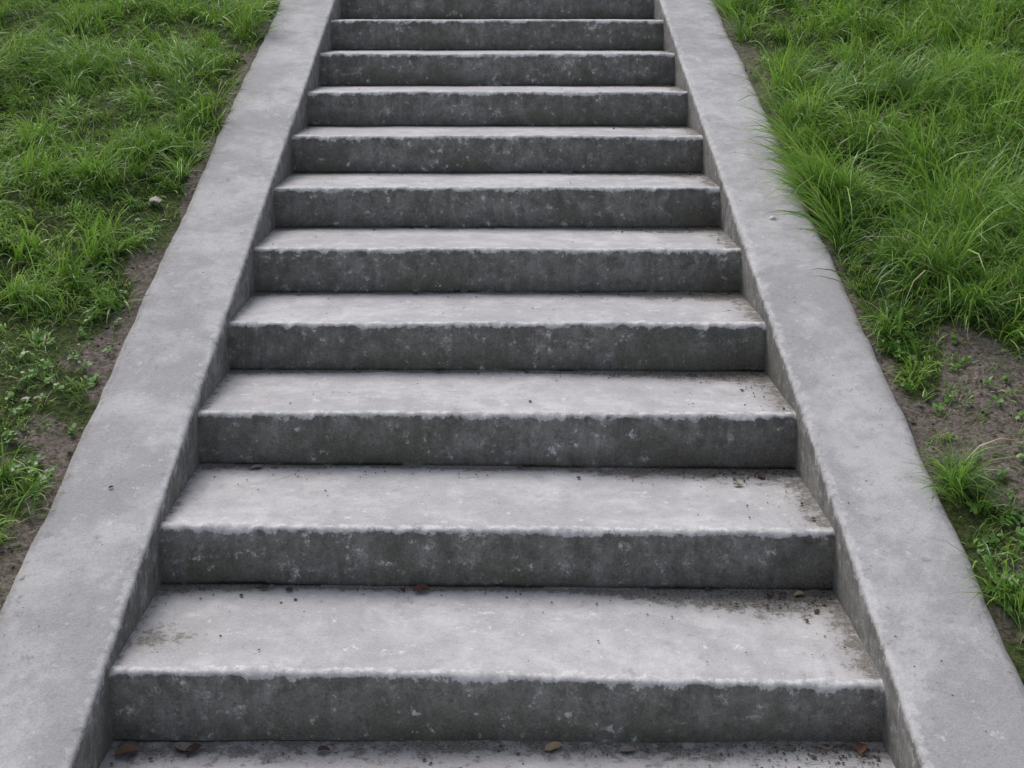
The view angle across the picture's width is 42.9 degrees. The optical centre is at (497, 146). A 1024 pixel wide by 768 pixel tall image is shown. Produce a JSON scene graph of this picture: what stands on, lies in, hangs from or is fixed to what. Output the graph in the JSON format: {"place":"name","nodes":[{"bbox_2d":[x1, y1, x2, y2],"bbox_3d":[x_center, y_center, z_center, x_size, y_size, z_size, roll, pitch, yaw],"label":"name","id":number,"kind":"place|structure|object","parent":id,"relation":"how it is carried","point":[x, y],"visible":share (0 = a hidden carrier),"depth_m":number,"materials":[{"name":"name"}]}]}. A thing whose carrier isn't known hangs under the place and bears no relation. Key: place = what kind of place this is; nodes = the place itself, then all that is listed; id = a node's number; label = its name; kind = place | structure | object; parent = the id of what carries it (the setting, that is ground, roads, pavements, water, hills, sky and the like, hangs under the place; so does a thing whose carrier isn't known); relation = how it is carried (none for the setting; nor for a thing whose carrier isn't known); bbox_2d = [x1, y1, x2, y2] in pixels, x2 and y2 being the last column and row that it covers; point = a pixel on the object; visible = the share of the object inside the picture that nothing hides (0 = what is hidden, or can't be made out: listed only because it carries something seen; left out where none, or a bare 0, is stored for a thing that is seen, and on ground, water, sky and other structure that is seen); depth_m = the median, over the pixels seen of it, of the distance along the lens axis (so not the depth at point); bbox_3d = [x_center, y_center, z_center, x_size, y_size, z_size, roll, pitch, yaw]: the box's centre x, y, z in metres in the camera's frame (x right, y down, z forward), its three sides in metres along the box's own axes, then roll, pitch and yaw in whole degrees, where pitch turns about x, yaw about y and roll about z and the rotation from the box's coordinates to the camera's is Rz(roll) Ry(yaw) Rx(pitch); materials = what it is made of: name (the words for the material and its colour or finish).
{"place":"outdoors","nodes":[
{"label":"outdoors","id":0,"kind":"place"},
{"bbox_2d":[99,739,894,767],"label":"pavement","id":1,"kind":"structure","parent":0,"point":[398,754],"depth_m":2.99,"materials":[{"name":"concrete"}]},
{"bbox_2d":[108,171,866,755],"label":"fallen leaves","id":2,"kind":"object","parent":1,"relation":"on","point":[194,747],"visible":1,"depth_m":3.02,"materials":[{"name":"brown plant"}]},
{"bbox_2d":[109,0,884,742],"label":"concrete stairs","id":3,"kind":"structure","parent":1,"relation":"on","point":[455,652],"depth_m":3.92,"materials":[{"name":"grey concrete"}]},
{"bbox_2d":[128,84,875,767],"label":"dry grass straws","id":4,"kind":"object","parent":3,"relation":"on","point":[738,476],"visible":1,"depth_m":3.46,"materials":[{"name":"plant"}]},
{"bbox_2d":[0,18,1023,767],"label":"soil crumbs","id":5,"kind":"object","parent":1,"relation":"on","point":[632,480],"visible":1,"depth_m":3.76,"materials":[{"name":"brown soil"}]},
{"bbox_2d":[0,0,1023,684],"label":"ground","id":6,"kind":"structure","parent":0,"point":[54,448],"depth_m":4.30,"materials":[{"name":"soil"}]},
{"bbox_2d":[149,196,161,205],"bbox_3d":[-1.320,0.212,5.046,0.073,0.037,0.049,3,7,29],"label":"stone","id":7,"kind":"object","parent":6,"relation":"on","point":[156,200],"visible":1,"depth_m":5.03,"materials":[{"name":"beige stone"}]},
{"bbox_2d":[0,0,340,767],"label":"stair cheek wall","id":8,"kind":"structure","parent":6,"relation":"on","point":[68,624],"depth_m":3.73,"materials":[{"name":"concrete"}]},
{"bbox_2d":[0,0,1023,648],"bbox_3d":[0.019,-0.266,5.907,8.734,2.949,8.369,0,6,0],"label":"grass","id":9,"kind":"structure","parent":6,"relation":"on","point":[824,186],"depth_m":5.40,"materials":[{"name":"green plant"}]},
{"bbox_2d":[1,0,1023,615],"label":"broadleaf weeds","id":10,"kind":"object","parent":6,"relation":"on","point":[33,462],"visible":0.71,"depth_m":3.93,"materials":[{"name":"green plant"}]},
{"bbox_2d":[653,0,1023,767],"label":"stair cheek wall","id":11,"kind":"structure","parent":6,"relation":"on","point":[899,562],"depth_m":3.65,"materials":[{"name":"concrete"}]}
]}

